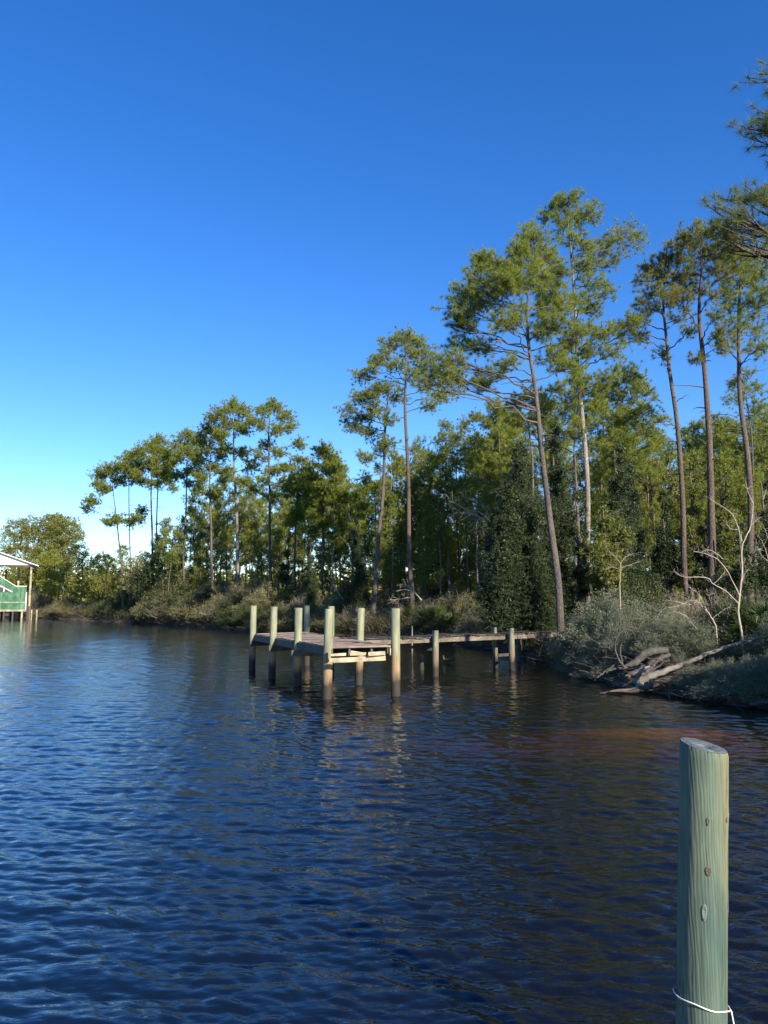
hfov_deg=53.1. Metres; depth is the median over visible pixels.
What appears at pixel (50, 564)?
broadleaf tree
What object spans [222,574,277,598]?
shore shrub
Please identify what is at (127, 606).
shore shrub
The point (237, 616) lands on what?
shore shrub
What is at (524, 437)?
pine tree
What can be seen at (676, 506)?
pine tree
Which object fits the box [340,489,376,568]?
pine tree
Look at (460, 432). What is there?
pine tree
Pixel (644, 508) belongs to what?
pine tree
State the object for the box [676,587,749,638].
shore shrub
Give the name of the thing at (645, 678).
fallen log
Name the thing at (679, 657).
shore shrub
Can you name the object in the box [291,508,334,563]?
pine tree
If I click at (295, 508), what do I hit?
pine tree
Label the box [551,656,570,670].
shore shrub
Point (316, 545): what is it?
pine tree
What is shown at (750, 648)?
shore shrub
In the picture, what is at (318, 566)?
pine tree
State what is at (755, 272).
pine tree
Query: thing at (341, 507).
pine tree
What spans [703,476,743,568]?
pine tree
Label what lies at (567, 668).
shore shrub
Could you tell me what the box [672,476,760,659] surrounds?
bare sapling
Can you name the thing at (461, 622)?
undergrowth
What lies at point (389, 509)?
pine tree
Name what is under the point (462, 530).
pine tree
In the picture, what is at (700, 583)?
cedar tree
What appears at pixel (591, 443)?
pine tree
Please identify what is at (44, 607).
shore shrub
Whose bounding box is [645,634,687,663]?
shore shrub
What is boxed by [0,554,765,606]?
wood
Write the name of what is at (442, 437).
pine tree
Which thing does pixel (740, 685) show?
shore shrub
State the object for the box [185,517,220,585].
pine tree
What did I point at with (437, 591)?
shore shrub
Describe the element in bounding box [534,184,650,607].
pine tree
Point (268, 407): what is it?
pine tree
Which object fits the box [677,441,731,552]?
pine tree
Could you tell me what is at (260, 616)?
shore shrub
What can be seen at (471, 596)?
shore shrub
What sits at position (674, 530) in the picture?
pine tree
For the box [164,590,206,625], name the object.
shore shrub
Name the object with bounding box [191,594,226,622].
shore shrub
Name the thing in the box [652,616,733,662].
shore shrub
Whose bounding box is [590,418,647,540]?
pine tree
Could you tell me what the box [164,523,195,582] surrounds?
pine tree
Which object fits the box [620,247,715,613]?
pine tree
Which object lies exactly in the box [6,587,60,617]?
shore shrub
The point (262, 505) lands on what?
pine tree
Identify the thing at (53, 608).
shore shrub
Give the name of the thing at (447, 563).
pine tree
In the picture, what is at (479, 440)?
pine tree
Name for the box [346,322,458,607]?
pine tree
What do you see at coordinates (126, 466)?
pine tree
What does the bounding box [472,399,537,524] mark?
pine tree
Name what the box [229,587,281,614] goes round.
shore shrub
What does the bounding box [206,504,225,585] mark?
pine tree
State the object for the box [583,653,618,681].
shore shrub
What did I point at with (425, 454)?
pine tree
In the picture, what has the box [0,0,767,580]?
sky
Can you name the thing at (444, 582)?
pine tree
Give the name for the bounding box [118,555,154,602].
broadleaf tree
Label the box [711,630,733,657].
shore shrub
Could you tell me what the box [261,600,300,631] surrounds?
shore shrub
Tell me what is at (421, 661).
piling stub
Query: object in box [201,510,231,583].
pine tree
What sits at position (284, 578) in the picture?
cedar tree
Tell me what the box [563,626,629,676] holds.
shore shrub
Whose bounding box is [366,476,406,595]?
pine tree
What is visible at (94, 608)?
shore shrub
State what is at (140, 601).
shore shrub
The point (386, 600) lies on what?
shore shrub
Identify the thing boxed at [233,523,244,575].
pine tree
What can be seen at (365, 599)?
shore shrub
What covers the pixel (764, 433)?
pine tree
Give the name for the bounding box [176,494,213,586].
pine tree
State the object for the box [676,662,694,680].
shore shrub
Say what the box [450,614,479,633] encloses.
shore shrub
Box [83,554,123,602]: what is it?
broadleaf tree
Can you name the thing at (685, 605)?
shore shrub
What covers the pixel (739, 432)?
pine tree
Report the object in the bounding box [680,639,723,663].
shore shrub
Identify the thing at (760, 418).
pine tree
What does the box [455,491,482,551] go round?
pine tree
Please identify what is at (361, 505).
pine tree
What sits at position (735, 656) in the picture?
shore shrub
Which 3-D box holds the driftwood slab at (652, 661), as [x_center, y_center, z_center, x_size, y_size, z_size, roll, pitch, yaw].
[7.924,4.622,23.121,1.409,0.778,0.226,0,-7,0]
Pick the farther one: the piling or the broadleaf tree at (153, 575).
the broadleaf tree at (153, 575)
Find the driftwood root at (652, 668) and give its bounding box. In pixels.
[641,657,664,675]
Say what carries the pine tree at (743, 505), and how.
on the ground at (669, 687)
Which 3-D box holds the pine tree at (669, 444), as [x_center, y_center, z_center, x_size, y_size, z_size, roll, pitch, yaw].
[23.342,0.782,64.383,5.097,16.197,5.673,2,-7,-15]
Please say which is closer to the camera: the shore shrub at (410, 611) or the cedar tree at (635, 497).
the cedar tree at (635, 497)
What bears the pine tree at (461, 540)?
on the ground at (669, 687)
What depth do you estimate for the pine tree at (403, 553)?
67.77 m
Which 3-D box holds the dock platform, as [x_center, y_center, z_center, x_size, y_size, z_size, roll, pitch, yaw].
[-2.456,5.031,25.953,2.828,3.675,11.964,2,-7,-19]
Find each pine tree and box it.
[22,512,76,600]
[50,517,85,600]
[79,458,131,607]
[93,551,112,596]
[100,556,121,592]
[114,450,150,607]
[114,543,132,584]
[124,432,177,590]
[128,550,145,594]
[136,551,150,599]
[148,532,167,586]
[150,445,179,581]
[153,516,180,575]
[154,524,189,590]
[164,425,207,588]
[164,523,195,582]
[173,506,201,569]
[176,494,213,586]
[180,481,218,579]
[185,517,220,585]
[186,421,233,597]
[189,540,209,585]
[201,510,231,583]
[202,393,265,590]
[202,479,237,579]
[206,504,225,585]
[212,523,235,588]
[213,485,246,588]
[220,503,252,585]
[225,475,262,582]
[231,516,266,583]
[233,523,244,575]
[238,494,264,583]
[240,497,275,581]
[247,486,281,547]
[249,396,308,591]
[250,542,272,587]
[255,478,302,588]
[255,511,280,583]
[263,522,293,590]
[266,498,306,572]
[266,504,297,579]
[276,451,315,588]
[281,493,319,588]
[283,545,307,589]
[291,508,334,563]
[292,438,347,597]
[300,466,328,574]
[303,546,335,596]
[308,509,350,602]
[310,463,357,598]
[313,463,361,592]
[317,542,351,592]
[326,479,367,580]
[333,375,412,623]
[336,543,382,593]
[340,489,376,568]
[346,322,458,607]
[346,468,379,590]
[346,479,393,560]
[364,537,401,586]
[366,460,418,600]
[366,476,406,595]
[366,517,406,598]
[369,447,416,603]
[377,556,403,597]
[379,456,421,599]
[379,546,407,594]
[386,511,420,602]
[391,478,442,591]
[393,433,441,601]
[401,556,433,598]
[408,217,592,638]
[410,446,454,599]
[410,449,452,588]
[413,494,454,597]
[414,455,462,594]
[425,418,463,590]
[433,526,463,593]
[436,477,468,558]
[437,439,472,594]
[439,497,475,591]
[439,550,465,597]
[442,412,476,596]
[445,493,498,578]
[447,430,494,581]
[448,430,500,589]
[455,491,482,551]
[456,518,488,582]
[456,552,485,596]
[461,447,505,576]
[465,396,522,516]
[469,422,517,520]
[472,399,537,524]
[473,442,512,545]
[501,379,558,539]
[506,415,539,497]
[510,444,543,540]
[526,394,582,518]
[532,414,594,563]
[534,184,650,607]
[558,372,599,594]
[564,388,642,527]
[568,447,611,604]
[580,439,624,536]
[589,456,627,597]
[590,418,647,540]
[592,356,673,512]
[593,401,666,522]
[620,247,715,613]
[623,448,670,596]
[630,416,671,572]
[631,497,656,580]
[632,457,679,542]
[637,426,689,540]
[637,467,679,533]
[642,486,680,574]
[645,520,681,599]
[646,446,688,605]
[656,460,701,600]
[657,217,749,617]
[669,414,718,600]
[671,429,705,600]
[675,522,704,591]
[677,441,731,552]
[677,448,723,613]
[694,56,767,272]
[699,409,746,602]
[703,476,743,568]
[704,445,756,551]
[706,429,760,558]
[707,238,767,606]
[713,420,753,504]
[720,364,767,564]
[730,416,767,557]
[731,410,767,521]
[734,460,767,603]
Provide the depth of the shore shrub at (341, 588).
75.39 m
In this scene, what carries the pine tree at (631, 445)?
on the ground at (669, 687)
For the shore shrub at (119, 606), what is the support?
on the ground at (669, 687)
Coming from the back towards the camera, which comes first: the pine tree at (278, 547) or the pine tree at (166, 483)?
the pine tree at (166, 483)
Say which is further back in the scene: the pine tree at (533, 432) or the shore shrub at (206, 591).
the shore shrub at (206, 591)
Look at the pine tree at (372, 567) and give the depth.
83.76 m
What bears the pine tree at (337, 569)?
on the ground at (669, 687)
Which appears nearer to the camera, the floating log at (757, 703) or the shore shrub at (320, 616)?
the floating log at (757, 703)
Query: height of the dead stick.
0.652 m
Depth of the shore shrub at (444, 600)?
59.08 m
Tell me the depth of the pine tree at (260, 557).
87.78 m
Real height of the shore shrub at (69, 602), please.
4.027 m
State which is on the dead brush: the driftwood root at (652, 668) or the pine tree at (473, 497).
the driftwood root at (652, 668)
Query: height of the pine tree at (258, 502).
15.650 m
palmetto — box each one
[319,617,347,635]
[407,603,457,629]
[433,610,469,629]
[705,594,765,648]
[724,598,767,649]
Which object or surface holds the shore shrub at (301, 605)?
on the ground at (669, 687)
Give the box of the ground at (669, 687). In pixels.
[0,605,767,707]
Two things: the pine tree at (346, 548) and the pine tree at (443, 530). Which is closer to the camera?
the pine tree at (443, 530)
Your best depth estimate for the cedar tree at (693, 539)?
45.08 m
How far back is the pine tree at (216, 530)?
104.18 m
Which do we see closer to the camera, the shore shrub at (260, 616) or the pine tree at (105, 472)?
the shore shrub at (260, 616)
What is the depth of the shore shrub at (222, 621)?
75.96 m
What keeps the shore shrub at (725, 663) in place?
on the ground at (669, 687)
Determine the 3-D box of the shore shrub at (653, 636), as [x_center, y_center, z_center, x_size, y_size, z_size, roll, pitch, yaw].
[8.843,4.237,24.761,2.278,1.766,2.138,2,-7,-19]
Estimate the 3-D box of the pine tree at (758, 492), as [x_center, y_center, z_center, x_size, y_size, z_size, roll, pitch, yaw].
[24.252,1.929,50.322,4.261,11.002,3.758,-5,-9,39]
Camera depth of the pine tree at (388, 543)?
65.78 m
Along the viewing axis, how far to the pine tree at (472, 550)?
67.59 m
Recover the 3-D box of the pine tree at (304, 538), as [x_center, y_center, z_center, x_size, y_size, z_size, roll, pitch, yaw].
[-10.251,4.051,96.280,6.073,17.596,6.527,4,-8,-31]
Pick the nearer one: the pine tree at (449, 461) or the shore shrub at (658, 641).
the shore shrub at (658, 641)
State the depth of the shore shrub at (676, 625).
25.23 m
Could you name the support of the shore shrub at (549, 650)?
on the ground at (669, 687)
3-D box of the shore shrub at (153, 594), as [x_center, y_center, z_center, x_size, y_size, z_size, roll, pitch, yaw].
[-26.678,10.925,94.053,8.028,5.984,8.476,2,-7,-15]
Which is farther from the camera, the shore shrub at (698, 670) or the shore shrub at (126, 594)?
the shore shrub at (126, 594)
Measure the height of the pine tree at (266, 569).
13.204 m
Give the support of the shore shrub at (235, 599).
on the ground at (669, 687)
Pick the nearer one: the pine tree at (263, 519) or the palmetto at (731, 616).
the palmetto at (731, 616)
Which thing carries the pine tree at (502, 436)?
on the ground at (669, 687)
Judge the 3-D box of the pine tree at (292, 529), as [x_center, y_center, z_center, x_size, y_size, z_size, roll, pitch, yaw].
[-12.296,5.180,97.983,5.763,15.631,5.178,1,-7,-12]
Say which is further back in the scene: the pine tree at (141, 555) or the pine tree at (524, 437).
the pine tree at (141, 555)
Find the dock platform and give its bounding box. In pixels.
[249,606,399,698]
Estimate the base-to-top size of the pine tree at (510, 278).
20.261 m
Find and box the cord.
[673,988,733,1023]
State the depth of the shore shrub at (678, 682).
21.43 m
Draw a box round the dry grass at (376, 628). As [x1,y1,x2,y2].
[38,603,569,660]
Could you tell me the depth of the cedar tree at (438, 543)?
73.50 m
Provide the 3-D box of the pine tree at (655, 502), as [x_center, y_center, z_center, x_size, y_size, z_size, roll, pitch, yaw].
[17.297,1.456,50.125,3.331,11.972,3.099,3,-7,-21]
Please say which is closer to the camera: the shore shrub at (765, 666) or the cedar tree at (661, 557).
the shore shrub at (765, 666)
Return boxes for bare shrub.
[604,546,642,613]
[659,584,736,656]
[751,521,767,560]
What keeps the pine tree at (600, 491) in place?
on the ground at (669, 687)
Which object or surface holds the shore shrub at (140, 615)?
on the ground at (669, 687)
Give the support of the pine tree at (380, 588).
on the ground at (669, 687)
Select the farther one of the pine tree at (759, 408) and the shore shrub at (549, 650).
the pine tree at (759, 408)
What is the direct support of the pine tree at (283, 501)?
on the ground at (669, 687)
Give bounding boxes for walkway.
[338,626,566,675]
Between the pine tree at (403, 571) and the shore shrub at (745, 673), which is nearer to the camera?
the shore shrub at (745, 673)
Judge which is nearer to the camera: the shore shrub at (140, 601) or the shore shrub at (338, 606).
the shore shrub at (338, 606)
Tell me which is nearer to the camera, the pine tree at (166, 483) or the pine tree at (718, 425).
the pine tree at (718, 425)
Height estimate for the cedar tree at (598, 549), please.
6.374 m
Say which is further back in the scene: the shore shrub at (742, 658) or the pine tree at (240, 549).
the pine tree at (240, 549)
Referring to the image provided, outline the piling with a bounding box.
[676,737,728,1023]
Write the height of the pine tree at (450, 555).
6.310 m
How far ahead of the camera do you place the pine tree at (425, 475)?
66.54 m
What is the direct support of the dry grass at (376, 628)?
on the ground at (669, 687)
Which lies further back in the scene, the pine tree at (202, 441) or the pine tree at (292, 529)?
the pine tree at (292, 529)
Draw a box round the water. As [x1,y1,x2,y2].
[0,617,767,1023]
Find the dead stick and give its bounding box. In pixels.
[594,659,626,680]
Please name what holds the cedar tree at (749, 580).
on the ground at (669, 687)
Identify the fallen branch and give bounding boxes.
[388,579,421,603]
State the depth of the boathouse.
115.70 m
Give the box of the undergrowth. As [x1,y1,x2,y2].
[42,590,766,655]
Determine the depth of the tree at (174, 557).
91.95 m
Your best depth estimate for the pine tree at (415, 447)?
68.48 m
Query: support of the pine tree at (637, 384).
on the ground at (669, 687)
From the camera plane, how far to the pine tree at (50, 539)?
140.01 m
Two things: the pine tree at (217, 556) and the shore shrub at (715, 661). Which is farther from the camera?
the pine tree at (217, 556)
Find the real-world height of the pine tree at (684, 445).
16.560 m
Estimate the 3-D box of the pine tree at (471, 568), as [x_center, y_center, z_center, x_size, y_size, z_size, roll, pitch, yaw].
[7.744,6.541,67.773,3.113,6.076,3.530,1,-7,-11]
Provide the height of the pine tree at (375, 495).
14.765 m
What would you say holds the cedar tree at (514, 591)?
on the ground at (669, 687)
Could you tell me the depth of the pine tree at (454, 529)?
80.29 m
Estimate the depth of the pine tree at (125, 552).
149.79 m
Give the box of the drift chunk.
[442,655,454,661]
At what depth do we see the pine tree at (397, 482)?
76.38 m
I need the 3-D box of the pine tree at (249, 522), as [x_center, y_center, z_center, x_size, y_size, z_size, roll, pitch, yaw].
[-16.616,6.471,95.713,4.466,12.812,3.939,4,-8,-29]
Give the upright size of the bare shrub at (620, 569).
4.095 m
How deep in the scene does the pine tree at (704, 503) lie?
50.43 m
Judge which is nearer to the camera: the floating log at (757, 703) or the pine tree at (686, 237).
the floating log at (757, 703)
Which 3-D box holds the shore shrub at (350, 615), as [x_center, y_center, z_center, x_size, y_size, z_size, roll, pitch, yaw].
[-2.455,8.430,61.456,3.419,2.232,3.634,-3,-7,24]
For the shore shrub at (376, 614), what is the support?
on the ground at (669, 687)
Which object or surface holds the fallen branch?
on the shore shrub at (410, 611)
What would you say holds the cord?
attached to the piling
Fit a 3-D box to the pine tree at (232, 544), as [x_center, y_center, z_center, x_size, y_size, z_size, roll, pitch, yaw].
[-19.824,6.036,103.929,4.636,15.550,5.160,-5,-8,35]
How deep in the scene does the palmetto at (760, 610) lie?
23.83 m
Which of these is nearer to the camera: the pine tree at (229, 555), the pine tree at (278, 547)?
the pine tree at (278, 547)
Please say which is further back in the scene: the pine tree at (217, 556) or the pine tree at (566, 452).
the pine tree at (217, 556)
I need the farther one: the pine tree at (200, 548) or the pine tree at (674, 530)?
the pine tree at (200, 548)
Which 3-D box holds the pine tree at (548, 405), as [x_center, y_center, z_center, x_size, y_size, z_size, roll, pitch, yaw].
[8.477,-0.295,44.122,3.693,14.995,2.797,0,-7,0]
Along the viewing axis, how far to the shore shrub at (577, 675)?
26.79 m
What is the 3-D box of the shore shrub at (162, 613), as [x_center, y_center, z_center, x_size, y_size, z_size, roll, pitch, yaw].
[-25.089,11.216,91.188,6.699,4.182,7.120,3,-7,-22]
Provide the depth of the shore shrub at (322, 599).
73.29 m
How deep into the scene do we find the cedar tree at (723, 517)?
43.85 m
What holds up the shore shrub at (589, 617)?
on the ground at (669, 687)
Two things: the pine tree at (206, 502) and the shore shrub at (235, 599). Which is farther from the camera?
the pine tree at (206, 502)
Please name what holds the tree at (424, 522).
on the ground at (669, 687)
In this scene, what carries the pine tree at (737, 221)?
on the ground at (669, 687)
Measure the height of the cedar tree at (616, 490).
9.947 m
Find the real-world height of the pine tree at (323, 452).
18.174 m
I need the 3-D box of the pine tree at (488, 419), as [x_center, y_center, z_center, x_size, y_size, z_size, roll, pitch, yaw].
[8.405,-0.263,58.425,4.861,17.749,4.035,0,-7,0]
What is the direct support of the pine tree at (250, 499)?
on the ground at (669, 687)
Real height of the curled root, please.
1.165 m
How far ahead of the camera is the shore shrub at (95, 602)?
116.25 m
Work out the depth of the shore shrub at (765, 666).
19.52 m
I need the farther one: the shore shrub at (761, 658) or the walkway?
the walkway
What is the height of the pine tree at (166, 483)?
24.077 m
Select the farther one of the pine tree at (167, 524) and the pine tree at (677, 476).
the pine tree at (167, 524)
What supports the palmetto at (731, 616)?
on the ground at (669, 687)
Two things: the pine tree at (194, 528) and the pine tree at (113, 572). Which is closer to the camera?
the pine tree at (194, 528)
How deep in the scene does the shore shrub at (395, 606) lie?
59.18 m
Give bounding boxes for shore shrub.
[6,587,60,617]
[30,597,53,616]
[44,601,59,615]
[48,595,83,615]
[68,603,82,615]
[77,599,96,615]
[85,591,113,611]
[89,599,104,613]
[96,583,143,606]
[97,598,114,614]
[101,595,131,616]
[114,600,137,617]
[127,592,157,620]
[127,593,149,620]
[136,578,181,621]
[140,571,193,601]
[143,576,197,622]
[143,590,174,621]
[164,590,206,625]
[169,568,233,591]
[176,579,226,619]
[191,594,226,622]
[197,586,248,621]
[200,575,245,594]
[205,588,247,620]
[213,604,236,627]
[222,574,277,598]
[227,602,257,626]
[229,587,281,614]
[239,579,285,600]
[240,602,278,631]
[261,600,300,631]
[270,578,306,609]
[278,595,319,617]
[284,601,322,632]
[297,584,334,607]
[310,602,342,629]
[317,591,351,616]
[331,576,377,602]
[334,605,367,628]
[351,606,387,626]
[363,586,371,608]
[364,587,407,614]
[372,601,406,623]
[393,584,437,610]
[400,601,422,628]
[414,596,449,618]
[415,575,447,601]
[420,584,468,607]
[440,589,482,618]
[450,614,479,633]
[452,603,484,628]
[463,590,480,606]
[536,604,597,668]
[547,583,634,661]
[550,645,580,673]
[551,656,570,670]
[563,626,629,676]
[566,652,604,678]
[574,597,653,662]
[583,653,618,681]
[614,575,693,622]
[621,593,688,652]
[628,617,678,662]
[634,588,712,627]
[635,605,707,649]
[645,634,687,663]
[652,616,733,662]
[662,651,695,669]
[669,666,702,690]
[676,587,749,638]
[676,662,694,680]
[679,664,717,688]
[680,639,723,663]
[683,660,738,701]
[697,658,767,704]
[699,656,723,674]
[702,586,767,643]
[704,656,745,687]
[709,654,767,696]
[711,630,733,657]
[715,663,767,707]
[724,645,754,659]
[728,631,762,659]
[732,611,767,658]
[734,655,755,669]
[735,654,767,682]
[737,649,767,667]
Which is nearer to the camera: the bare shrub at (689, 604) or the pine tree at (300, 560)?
the bare shrub at (689, 604)
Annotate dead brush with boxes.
[23,609,767,709]
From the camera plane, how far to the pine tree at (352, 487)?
88.58 m
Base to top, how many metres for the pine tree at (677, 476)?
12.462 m
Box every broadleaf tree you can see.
[0,513,56,585]
[29,511,85,599]
[30,548,72,605]
[62,542,100,604]
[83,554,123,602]
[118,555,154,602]
[134,547,181,590]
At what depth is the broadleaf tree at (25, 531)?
133.42 m
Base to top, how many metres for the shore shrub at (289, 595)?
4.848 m
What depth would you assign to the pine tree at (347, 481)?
84.30 m
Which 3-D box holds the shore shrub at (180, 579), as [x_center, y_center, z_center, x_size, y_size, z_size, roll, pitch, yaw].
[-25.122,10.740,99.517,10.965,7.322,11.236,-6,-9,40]
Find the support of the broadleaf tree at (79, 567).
on the ground at (669, 687)
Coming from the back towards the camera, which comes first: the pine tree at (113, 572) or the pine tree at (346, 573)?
the pine tree at (113, 572)
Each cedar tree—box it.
[274,536,300,595]
[301,537,320,608]
[340,518,369,614]
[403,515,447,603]
[428,488,453,589]
[467,437,569,659]
[476,482,570,631]
[536,419,584,627]
[562,448,596,620]
[576,504,639,607]
[593,442,649,607]
[593,458,655,603]
[646,497,687,603]
[670,452,707,616]
[687,517,727,618]
[714,518,760,601]
[715,463,742,602]
[753,479,767,602]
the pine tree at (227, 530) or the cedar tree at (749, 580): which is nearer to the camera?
the cedar tree at (749, 580)
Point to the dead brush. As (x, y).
(655, 689)
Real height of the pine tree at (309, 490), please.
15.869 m
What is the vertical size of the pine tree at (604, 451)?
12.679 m
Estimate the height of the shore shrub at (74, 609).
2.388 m
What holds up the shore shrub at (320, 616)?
on the ground at (669, 687)
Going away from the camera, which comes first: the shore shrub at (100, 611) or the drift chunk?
the drift chunk
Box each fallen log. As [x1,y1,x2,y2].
[601,667,693,693]
[632,635,767,687]
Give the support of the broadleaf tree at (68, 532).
on the ground at (669, 687)
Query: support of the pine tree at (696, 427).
on the ground at (669, 687)
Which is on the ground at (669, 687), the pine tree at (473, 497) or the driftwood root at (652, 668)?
the pine tree at (473, 497)
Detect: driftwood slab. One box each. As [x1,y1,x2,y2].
[606,647,668,672]
[625,653,670,678]
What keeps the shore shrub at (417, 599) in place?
on the ground at (669, 687)
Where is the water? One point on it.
(202, 825)
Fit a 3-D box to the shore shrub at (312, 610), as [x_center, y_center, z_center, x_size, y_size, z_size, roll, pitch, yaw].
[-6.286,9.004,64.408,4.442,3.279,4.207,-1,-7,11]
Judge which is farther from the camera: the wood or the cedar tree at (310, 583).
the wood
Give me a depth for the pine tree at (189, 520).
107.97 m
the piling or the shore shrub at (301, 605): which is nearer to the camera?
the piling
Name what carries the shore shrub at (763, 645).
on the ground at (669, 687)
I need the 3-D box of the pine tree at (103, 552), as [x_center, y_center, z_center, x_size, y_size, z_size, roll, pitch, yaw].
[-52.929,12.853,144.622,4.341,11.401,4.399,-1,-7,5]
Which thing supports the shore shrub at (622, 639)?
on the ground at (669, 687)
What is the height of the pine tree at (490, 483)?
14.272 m
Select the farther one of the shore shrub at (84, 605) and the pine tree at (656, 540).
the shore shrub at (84, 605)
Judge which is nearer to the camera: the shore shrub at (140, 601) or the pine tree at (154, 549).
the shore shrub at (140, 601)
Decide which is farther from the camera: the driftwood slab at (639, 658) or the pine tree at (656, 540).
the pine tree at (656, 540)
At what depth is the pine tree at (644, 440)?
62.71 m
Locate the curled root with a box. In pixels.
[614,629,635,667]
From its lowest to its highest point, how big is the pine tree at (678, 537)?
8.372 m
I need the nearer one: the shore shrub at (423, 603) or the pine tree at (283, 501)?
the shore shrub at (423, 603)
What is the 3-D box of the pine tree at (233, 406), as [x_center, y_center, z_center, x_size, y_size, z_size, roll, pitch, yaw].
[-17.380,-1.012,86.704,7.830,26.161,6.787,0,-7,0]
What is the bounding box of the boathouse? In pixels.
[0,552,38,619]
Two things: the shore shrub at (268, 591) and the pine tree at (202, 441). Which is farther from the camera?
the pine tree at (202, 441)
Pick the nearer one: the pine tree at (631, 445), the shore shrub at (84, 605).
the pine tree at (631, 445)
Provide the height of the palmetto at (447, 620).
1.708 m
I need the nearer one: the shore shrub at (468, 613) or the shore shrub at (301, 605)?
the shore shrub at (468, 613)
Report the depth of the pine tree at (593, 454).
52.68 m
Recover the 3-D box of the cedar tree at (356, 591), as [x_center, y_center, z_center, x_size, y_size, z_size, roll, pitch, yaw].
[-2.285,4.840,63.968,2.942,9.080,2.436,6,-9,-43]
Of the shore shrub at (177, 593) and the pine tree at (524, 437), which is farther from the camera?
the shore shrub at (177, 593)
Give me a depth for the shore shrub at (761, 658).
20.12 m
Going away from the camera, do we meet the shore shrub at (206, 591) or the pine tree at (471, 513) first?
the pine tree at (471, 513)
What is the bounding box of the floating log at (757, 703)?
[749,700,767,706]
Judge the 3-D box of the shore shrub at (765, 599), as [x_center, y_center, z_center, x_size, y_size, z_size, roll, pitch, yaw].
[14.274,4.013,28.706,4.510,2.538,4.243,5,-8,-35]
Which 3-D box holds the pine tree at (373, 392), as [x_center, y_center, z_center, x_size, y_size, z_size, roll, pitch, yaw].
[-0.841,-0.735,60.387,6.577,20.174,5.284,0,-7,0]
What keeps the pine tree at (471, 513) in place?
on the ground at (669, 687)
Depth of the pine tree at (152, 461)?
100.48 m
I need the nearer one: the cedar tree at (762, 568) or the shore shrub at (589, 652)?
the shore shrub at (589, 652)
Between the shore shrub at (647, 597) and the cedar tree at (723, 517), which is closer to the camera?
the shore shrub at (647, 597)
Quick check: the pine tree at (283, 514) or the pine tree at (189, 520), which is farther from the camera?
the pine tree at (189, 520)
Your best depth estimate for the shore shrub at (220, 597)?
80.06 m
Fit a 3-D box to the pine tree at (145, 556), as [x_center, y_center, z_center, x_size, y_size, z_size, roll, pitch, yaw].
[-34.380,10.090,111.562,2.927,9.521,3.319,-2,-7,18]
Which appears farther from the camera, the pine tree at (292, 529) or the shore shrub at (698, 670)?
the pine tree at (292, 529)
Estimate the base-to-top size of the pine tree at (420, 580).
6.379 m
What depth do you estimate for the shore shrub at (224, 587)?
93.30 m
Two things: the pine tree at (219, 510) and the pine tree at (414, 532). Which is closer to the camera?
the pine tree at (414, 532)
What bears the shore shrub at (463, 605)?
on the ground at (669, 687)
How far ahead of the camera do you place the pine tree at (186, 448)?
96.71 m
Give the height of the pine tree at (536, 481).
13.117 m
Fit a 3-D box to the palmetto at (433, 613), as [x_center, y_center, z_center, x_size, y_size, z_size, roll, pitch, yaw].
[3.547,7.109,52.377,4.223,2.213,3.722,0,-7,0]
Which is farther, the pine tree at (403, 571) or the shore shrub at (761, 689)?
the pine tree at (403, 571)
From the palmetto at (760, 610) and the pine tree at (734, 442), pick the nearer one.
the palmetto at (760, 610)
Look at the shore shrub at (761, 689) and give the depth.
19.24 m
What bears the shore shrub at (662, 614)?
on the ground at (669, 687)
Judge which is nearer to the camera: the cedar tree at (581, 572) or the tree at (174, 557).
the cedar tree at (581, 572)
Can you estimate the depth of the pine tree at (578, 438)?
48.78 m
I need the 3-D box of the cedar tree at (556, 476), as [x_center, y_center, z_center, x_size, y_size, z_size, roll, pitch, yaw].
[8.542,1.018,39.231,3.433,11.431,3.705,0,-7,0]
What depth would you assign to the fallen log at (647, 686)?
21.88 m
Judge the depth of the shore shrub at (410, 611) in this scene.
56.80 m
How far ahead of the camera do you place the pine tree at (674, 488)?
50.85 m
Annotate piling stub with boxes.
[419,654,423,669]
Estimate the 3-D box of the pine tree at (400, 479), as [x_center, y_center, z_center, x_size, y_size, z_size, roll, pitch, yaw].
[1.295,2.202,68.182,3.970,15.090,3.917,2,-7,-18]
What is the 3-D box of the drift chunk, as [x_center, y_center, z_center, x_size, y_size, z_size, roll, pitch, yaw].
[2.768,6.290,32.996,0.533,0.279,0.141,0,-7,0]
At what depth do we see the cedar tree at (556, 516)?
37.20 m
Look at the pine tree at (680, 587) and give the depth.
60.32 m
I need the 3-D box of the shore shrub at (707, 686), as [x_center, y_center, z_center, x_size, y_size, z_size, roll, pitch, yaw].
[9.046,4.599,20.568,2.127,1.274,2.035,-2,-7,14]

